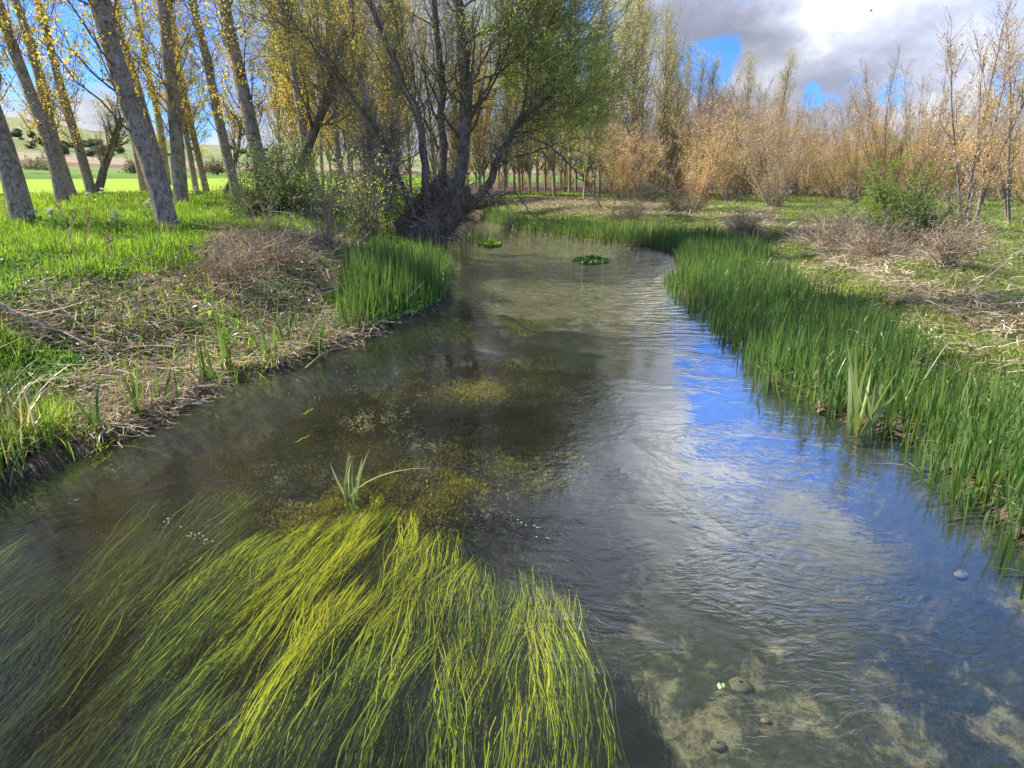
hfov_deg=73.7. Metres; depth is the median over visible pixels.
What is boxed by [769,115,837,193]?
young poplar
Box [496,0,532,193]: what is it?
tall poplar
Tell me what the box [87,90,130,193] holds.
pollard tree
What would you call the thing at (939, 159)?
young poplar
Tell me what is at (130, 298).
dry stalk clump
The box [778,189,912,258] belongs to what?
dry bramble
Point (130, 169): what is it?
bush
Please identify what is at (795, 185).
young poplar
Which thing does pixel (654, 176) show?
young poplar
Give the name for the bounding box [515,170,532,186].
young poplar
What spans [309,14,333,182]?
tall poplar
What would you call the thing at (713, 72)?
tall poplar
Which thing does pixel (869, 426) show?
iris clump
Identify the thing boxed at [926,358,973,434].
iris clump
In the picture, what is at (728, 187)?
young poplar
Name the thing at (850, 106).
young poplar
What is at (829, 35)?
sky
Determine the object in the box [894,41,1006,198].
tall sapling
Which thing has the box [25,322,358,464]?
bank fringe
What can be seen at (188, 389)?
dry thatch
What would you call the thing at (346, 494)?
iris clump
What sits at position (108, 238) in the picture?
teasel
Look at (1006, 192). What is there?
tall sapling
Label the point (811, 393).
iris clump
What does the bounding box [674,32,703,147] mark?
tall poplar
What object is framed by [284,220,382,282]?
dry stalk clump
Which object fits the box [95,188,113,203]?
cow parsley
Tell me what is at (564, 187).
tall poplar
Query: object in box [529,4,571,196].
tall poplar
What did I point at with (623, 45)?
tall poplar
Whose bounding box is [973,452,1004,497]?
iris clump
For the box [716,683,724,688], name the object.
floating leaf
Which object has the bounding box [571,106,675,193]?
young poplar
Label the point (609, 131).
tall poplar
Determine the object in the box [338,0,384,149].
tall poplar
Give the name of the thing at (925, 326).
meadow herbs
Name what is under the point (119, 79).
poplar tree
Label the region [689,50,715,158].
tall poplar
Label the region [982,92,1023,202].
young poplar
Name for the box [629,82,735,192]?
young poplar
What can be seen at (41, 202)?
grass
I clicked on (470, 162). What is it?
tall poplar
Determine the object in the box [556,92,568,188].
tall poplar
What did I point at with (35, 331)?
fallen branch
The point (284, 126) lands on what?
tall poplar
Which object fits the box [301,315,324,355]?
iris clump
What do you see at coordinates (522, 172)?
tall poplar
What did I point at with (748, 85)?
tall poplar
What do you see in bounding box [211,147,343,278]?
dry bramble
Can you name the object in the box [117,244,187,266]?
fallen branch
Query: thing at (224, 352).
iris clump
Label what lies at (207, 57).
poplar tree
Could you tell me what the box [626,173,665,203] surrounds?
bush
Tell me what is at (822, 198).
meadow grass
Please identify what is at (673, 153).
tall poplar
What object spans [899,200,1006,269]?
dry bramble
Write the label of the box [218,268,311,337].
dry stalk clump
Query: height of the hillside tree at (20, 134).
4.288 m
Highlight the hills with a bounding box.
[5,116,1021,183]
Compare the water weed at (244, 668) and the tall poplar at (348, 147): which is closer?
the water weed at (244, 668)
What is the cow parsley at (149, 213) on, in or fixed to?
on the ground at (814, 590)
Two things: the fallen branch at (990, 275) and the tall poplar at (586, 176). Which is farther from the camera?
the tall poplar at (586, 176)
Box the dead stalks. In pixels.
[0,217,400,449]
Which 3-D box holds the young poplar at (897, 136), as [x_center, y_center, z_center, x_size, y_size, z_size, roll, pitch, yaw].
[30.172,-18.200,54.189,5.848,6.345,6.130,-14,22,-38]
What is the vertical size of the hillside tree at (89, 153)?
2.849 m
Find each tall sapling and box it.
[828,96,929,206]
[843,38,989,202]
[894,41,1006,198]
[928,0,1023,230]
[957,0,1023,223]
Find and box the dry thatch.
[0,225,396,455]
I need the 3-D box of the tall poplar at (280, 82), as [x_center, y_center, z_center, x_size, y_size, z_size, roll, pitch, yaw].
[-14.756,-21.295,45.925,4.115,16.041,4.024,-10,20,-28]
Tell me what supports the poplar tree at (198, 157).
on the ground at (814, 590)
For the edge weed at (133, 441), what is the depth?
6.22 m
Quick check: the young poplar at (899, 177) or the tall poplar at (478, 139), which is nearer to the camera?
the young poplar at (899, 177)
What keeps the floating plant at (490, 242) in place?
on the river at (560, 246)
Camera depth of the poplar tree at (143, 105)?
28.64 m
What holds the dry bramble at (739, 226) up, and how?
on the ground at (814, 590)
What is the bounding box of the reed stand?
[323,228,471,337]
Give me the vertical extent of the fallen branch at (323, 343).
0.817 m
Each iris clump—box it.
[66,383,103,436]
[116,357,156,418]
[142,350,177,403]
[159,348,212,388]
[176,335,220,387]
[201,310,234,373]
[235,316,297,368]
[270,303,298,346]
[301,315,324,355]
[330,449,418,511]
[450,228,488,243]
[474,227,494,239]
[757,365,817,409]
[806,363,861,415]
[846,340,901,440]
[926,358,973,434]
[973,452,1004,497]
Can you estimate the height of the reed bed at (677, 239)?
1.192 m
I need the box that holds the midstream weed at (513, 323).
[485,313,559,336]
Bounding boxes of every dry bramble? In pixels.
[169,206,294,302]
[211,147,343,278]
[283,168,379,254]
[713,197,776,235]
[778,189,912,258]
[816,201,944,266]
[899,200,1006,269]
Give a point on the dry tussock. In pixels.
(630, 211)
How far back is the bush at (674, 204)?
30.90 m
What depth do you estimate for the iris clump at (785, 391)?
7.28 m
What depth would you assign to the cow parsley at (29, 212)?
15.52 m
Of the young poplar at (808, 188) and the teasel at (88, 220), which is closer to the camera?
the teasel at (88, 220)
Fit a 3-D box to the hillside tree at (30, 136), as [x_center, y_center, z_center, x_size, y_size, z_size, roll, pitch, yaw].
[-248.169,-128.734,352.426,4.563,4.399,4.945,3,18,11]
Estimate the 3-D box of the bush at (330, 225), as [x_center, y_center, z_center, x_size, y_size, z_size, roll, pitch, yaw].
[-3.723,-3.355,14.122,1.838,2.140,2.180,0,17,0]
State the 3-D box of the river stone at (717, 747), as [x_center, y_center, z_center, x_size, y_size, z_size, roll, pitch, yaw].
[1.108,1.942,3.667,0.086,0.042,0.079,0,17,0]
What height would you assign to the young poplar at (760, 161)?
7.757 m
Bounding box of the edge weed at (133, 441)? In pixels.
[89,402,217,476]
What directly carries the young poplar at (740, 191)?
on the ground at (814, 590)
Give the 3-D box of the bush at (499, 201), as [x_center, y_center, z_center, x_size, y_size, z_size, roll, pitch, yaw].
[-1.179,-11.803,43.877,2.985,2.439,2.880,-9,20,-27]
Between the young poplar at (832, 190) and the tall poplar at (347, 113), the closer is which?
the young poplar at (832, 190)
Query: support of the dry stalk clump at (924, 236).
on the ground at (814, 590)
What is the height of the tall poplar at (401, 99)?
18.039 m
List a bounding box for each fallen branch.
[0,301,246,356]
[0,345,158,371]
[2,306,64,335]
[56,302,137,367]
[93,419,170,438]
[98,301,198,328]
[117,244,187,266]
[279,302,357,359]
[304,337,350,368]
[970,249,1023,290]
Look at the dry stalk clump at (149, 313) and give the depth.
8.64 m
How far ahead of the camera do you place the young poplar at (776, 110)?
53.94 m
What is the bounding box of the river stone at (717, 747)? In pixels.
[710,739,725,751]
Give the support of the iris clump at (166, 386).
on the ground at (814, 590)
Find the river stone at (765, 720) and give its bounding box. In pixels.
[760,718,770,723]
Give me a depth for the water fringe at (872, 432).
6.26 m
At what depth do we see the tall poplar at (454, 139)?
44.73 m
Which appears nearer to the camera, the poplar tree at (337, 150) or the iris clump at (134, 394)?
the iris clump at (134, 394)
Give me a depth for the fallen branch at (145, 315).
8.88 m
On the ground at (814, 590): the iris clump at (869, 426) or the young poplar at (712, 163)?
the young poplar at (712, 163)
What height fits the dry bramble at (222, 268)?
2.092 m
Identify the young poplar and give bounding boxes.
[488,165,511,188]
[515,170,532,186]
[540,155,556,185]
[550,161,583,187]
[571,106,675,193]
[577,159,601,186]
[578,101,673,200]
[602,105,700,193]
[620,129,656,191]
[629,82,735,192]
[631,65,782,201]
[634,111,709,193]
[644,87,765,210]
[678,80,781,193]
[694,88,794,192]
[701,89,813,195]
[714,81,813,193]
[718,87,853,206]
[757,105,844,195]
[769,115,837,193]
[771,104,855,196]
[771,119,806,184]
[789,118,863,198]
[792,89,911,193]
[808,120,901,200]
[837,107,944,195]
[856,116,927,188]
[879,123,921,187]
[885,132,949,194]
[892,137,962,198]
[901,116,988,194]
[920,107,1003,201]
[943,130,1021,198]
[944,84,1023,197]
[949,131,1013,194]
[958,117,1008,183]
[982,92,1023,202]
[985,111,1023,200]
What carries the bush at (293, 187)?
on the ground at (814, 590)
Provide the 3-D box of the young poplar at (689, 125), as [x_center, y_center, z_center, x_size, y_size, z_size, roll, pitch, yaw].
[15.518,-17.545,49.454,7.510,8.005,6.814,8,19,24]
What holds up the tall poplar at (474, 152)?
on the ground at (814, 590)
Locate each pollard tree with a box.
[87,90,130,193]
[217,92,266,192]
[272,0,369,180]
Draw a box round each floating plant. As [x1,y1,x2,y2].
[477,238,502,249]
[572,254,608,266]
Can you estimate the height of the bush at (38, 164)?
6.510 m
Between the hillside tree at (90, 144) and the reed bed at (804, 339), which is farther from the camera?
the hillside tree at (90, 144)
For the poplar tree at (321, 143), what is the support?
on the ground at (814, 590)
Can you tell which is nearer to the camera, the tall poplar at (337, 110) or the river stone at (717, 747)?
the river stone at (717, 747)
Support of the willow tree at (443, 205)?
on the ground at (814, 590)
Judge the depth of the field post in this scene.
51.06 m
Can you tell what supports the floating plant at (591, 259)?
on the river at (560, 246)
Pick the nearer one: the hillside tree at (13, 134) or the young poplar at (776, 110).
the young poplar at (776, 110)
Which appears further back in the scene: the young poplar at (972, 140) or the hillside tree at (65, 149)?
the hillside tree at (65, 149)
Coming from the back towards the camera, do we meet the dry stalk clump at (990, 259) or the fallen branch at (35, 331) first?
the dry stalk clump at (990, 259)
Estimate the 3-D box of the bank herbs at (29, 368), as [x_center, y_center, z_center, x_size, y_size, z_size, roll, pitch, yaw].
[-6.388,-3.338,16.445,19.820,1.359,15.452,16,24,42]
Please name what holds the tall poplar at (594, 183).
on the ground at (814, 590)
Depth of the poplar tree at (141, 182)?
40.21 m
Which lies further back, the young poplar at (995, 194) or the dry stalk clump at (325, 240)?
the young poplar at (995, 194)
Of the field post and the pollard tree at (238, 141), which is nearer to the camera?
the pollard tree at (238, 141)
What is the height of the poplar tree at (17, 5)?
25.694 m
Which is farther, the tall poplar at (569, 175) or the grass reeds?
the tall poplar at (569, 175)
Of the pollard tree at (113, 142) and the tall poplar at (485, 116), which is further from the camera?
the tall poplar at (485, 116)
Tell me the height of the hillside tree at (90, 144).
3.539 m
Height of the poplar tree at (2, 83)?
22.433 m
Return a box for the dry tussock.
[612,187,660,221]
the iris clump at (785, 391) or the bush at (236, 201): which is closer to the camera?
the iris clump at (785, 391)
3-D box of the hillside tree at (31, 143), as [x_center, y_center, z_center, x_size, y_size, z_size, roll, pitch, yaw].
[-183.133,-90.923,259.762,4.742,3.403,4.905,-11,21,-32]
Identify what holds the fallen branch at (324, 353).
on the ground at (814, 590)
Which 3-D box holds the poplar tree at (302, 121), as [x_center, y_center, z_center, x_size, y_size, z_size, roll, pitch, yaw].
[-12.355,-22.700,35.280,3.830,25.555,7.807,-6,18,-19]
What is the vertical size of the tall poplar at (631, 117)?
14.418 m
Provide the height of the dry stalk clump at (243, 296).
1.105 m
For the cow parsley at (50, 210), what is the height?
0.558 m
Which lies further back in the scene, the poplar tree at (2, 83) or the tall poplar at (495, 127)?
the tall poplar at (495, 127)
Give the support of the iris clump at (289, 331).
on the ground at (814, 590)
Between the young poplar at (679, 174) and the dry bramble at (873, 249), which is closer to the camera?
the dry bramble at (873, 249)
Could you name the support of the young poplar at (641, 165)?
on the ground at (814, 590)
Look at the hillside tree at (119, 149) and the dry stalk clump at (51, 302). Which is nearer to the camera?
the dry stalk clump at (51, 302)
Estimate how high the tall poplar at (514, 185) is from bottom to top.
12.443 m
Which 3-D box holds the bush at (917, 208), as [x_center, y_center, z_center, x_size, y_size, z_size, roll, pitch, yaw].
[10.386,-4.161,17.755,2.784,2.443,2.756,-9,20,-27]
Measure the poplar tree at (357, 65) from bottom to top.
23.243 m
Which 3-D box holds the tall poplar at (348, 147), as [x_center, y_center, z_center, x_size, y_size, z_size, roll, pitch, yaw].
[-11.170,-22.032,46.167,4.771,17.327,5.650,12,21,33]
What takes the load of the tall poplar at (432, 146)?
on the ground at (814, 590)
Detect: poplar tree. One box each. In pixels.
[0,0,35,227]
[0,0,69,202]
[0,31,15,126]
[1,0,77,195]
[4,0,179,231]
[15,0,95,194]
[61,0,172,196]
[73,0,155,190]
[112,0,213,202]
[126,0,171,184]
[142,1,222,191]
[145,0,219,191]
[149,0,251,196]
[188,0,291,207]
[256,0,324,189]
[293,0,359,191]
[296,0,340,187]
[306,0,400,198]
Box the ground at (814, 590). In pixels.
[0,182,1023,767]
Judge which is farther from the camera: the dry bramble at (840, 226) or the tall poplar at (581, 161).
the tall poplar at (581, 161)
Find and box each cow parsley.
[8,209,43,224]
[34,208,68,229]
[82,192,95,203]
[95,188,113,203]
[104,210,139,233]
[137,199,153,217]
[313,207,324,221]
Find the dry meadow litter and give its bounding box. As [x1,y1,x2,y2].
[494,194,1023,432]
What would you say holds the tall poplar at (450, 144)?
on the ground at (814, 590)
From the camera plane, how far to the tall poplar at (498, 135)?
70.40 m
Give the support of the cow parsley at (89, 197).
on the ground at (814, 590)
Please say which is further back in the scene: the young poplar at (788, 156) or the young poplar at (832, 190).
the young poplar at (788, 156)
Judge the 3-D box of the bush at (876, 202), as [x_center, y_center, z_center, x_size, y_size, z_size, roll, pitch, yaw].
[12.805,-6.641,23.222,3.479,3.438,3.581,-2,18,-7]
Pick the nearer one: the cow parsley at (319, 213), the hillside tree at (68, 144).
the cow parsley at (319, 213)
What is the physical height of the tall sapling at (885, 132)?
7.870 m
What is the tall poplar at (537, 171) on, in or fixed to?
on the ground at (814, 590)
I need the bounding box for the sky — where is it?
[0,0,1023,161]
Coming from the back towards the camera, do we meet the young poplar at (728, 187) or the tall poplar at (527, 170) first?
the tall poplar at (527, 170)
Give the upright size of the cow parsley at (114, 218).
0.530 m
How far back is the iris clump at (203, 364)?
7.64 m
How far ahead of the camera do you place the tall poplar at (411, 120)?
57.59 m
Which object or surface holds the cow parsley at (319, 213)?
on the ground at (814, 590)
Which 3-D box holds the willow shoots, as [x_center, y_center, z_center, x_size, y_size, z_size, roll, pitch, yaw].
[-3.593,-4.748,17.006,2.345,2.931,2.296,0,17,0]
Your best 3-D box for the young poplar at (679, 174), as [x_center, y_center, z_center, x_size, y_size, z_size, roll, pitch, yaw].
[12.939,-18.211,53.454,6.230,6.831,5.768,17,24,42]
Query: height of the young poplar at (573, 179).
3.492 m
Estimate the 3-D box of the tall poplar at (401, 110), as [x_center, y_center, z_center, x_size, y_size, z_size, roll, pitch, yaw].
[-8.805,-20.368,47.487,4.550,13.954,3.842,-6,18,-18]
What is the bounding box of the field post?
[167,153,172,186]
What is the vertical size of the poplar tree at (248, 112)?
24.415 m
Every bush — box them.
[18,150,48,170]
[118,154,135,172]
[204,132,282,219]
[204,154,225,174]
[219,121,349,218]
[297,149,365,224]
[466,179,496,208]
[477,186,515,207]
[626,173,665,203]
[656,183,700,212]
[828,135,973,225]
[842,175,976,247]
[933,174,1007,231]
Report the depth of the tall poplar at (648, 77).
52.92 m
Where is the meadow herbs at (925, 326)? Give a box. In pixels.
[514,202,1023,413]
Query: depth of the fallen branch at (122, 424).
6.47 m
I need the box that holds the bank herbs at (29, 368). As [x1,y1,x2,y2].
[0,206,448,455]
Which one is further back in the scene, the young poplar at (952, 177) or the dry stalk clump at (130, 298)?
the young poplar at (952, 177)
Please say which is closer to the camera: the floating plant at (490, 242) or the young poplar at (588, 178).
the floating plant at (490, 242)
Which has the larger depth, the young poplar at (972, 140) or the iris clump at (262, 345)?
the young poplar at (972, 140)
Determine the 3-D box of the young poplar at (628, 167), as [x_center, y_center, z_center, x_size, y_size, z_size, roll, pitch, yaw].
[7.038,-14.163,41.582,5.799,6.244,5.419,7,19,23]
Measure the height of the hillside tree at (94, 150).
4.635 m
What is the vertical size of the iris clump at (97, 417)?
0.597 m
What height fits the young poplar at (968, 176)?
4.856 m
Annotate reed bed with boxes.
[480,205,780,276]
[662,252,1023,599]
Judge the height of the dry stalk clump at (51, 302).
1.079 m
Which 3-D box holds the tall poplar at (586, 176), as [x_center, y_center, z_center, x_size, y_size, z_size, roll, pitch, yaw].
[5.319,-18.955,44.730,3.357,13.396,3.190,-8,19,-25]
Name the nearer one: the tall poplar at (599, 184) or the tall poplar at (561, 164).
the tall poplar at (599, 184)
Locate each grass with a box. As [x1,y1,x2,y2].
[0,187,443,461]
[481,191,1023,426]
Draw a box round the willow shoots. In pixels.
[310,138,408,245]
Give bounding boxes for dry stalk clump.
[0,267,117,330]
[6,227,100,319]
[89,261,193,343]
[103,286,234,360]
[138,217,257,309]
[195,256,287,332]
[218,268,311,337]
[263,194,367,292]
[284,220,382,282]
[778,211,838,231]
[891,216,974,260]
[943,239,1023,283]
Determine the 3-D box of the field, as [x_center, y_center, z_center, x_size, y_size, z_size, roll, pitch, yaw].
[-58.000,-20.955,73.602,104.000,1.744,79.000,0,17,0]
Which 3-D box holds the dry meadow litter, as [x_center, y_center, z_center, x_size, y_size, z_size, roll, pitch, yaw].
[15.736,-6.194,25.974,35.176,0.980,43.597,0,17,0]
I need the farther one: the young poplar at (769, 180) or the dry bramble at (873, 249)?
the young poplar at (769, 180)
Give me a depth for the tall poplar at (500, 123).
44.84 m
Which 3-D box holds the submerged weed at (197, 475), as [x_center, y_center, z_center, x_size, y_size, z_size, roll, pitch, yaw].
[-0.820,0.471,7.279,4.230,0.472,5.485,5,18,15]
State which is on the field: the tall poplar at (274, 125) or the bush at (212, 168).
the tall poplar at (274, 125)
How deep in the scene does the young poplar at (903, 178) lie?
47.20 m
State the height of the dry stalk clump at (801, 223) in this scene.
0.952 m
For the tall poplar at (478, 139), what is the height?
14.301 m
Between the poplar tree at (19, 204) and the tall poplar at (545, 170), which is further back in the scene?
the tall poplar at (545, 170)
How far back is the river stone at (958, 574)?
4.62 m
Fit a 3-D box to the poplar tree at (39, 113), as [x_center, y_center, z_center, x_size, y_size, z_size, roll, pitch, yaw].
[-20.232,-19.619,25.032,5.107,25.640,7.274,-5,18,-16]
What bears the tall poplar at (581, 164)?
on the ground at (814, 590)
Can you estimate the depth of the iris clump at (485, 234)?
24.88 m
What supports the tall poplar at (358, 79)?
on the ground at (814, 590)
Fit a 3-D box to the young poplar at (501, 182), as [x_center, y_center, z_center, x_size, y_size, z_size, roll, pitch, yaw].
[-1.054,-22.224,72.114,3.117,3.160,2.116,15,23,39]
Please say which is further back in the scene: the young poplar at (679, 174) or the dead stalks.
the young poplar at (679, 174)
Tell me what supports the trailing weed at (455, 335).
in the river at (560, 246)
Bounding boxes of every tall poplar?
[250,1,288,177]
[255,0,318,183]
[264,3,307,164]
[292,7,328,165]
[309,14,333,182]
[311,0,379,186]
[314,1,346,176]
[332,5,358,183]
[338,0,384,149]
[345,2,377,183]
[356,0,414,192]
[365,0,402,183]
[369,0,422,190]
[375,0,418,167]
[383,0,427,192]
[404,0,452,177]
[430,68,460,176]
[432,1,481,177]
[449,78,477,186]
[466,25,499,187]
[469,70,489,188]
[470,70,497,183]
[473,38,500,189]
[484,34,520,198]
[488,72,504,188]
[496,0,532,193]
[496,81,521,190]
[501,90,513,186]
[512,45,541,194]
[514,16,553,192]
[516,52,534,189]
[525,132,535,180]
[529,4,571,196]
[539,92,560,191]
[552,34,578,192]
[553,2,589,193]
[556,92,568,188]
[569,48,584,191]
[571,0,622,197]
[578,19,614,196]
[579,75,590,187]
[586,0,624,194]
[599,70,616,189]
[608,0,640,184]
[608,0,657,194]
[621,0,663,187]
[639,0,696,198]
[649,32,690,194]
[653,63,693,196]
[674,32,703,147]
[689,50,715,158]
[701,47,724,163]
[731,46,759,146]
[773,46,801,160]
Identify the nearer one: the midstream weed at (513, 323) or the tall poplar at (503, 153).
the midstream weed at (513, 323)
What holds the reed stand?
on the ground at (814, 590)
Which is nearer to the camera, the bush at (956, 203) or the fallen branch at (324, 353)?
the fallen branch at (324, 353)
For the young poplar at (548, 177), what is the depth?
82.28 m
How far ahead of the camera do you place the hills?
231.35 m
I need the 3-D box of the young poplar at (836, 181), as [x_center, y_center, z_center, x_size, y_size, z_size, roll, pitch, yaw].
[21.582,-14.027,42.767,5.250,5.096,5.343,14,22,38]
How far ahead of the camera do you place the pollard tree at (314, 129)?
21.85 m
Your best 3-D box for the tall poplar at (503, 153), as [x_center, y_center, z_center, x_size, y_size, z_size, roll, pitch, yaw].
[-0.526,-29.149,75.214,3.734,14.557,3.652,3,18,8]
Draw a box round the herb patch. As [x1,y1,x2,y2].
[192,286,247,356]
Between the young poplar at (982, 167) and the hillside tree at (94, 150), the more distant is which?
the hillside tree at (94, 150)
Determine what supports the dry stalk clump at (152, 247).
on the ground at (814, 590)
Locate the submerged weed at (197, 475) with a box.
[76,355,628,609]
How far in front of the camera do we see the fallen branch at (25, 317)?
7.87 m
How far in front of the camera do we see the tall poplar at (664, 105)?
44.18 m
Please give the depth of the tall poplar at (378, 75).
58.21 m
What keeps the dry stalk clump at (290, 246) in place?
on the ground at (814, 590)
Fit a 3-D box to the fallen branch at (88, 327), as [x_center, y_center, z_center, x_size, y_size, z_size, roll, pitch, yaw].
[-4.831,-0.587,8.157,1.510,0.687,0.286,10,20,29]
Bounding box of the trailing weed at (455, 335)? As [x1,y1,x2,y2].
[364,288,518,353]
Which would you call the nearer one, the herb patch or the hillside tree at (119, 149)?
the herb patch
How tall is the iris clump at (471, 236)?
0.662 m
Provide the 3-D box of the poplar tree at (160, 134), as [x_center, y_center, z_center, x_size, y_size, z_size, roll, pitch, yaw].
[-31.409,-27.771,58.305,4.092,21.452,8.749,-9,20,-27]
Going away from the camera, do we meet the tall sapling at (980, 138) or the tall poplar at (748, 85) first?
the tall sapling at (980, 138)
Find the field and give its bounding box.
[0,178,470,197]
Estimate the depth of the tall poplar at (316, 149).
60.83 m
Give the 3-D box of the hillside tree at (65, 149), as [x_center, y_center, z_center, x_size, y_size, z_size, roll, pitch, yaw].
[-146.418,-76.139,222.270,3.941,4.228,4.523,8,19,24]
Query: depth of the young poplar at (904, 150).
71.95 m
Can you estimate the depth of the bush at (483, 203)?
43.46 m
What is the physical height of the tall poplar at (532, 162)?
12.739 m
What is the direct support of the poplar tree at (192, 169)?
on the ground at (814, 590)
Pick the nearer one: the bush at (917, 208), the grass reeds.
the grass reeds
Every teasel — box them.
[55,199,78,269]
[84,211,91,266]
[104,234,112,266]
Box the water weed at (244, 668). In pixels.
[0,480,629,767]
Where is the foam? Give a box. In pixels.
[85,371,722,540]
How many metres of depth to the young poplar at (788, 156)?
76.88 m
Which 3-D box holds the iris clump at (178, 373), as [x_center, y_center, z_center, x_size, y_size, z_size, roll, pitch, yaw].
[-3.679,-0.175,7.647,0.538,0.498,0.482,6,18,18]
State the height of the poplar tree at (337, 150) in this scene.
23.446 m
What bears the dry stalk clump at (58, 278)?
on the ground at (814, 590)
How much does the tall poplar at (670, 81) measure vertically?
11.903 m
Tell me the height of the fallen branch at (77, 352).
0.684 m
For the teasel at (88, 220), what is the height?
0.844 m
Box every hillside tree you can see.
[10,131,18,136]
[14,130,22,136]
[23,140,37,148]
[26,131,35,137]
[60,140,70,147]
[61,143,69,154]
[85,150,94,156]
[86,141,95,148]
[88,145,106,155]
[115,146,125,152]
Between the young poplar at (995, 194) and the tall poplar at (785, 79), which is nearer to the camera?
the young poplar at (995, 194)
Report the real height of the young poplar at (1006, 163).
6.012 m
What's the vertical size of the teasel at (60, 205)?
1.044 m
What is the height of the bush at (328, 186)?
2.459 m
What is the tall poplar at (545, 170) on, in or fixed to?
on the ground at (814, 590)
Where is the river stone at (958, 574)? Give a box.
[953,570,968,579]
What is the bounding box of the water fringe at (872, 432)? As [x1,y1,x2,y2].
[666,275,1022,580]
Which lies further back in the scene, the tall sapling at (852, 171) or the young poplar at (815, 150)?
the young poplar at (815, 150)
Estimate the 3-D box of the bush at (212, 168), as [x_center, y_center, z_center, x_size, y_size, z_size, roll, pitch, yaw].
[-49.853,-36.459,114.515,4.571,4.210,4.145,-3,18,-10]
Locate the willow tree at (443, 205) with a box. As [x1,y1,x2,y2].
[178,0,678,251]
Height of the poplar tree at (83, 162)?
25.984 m
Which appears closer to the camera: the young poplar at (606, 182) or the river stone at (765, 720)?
the river stone at (765, 720)
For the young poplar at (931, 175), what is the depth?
43.43 m
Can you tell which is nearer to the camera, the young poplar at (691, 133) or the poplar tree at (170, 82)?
the poplar tree at (170, 82)

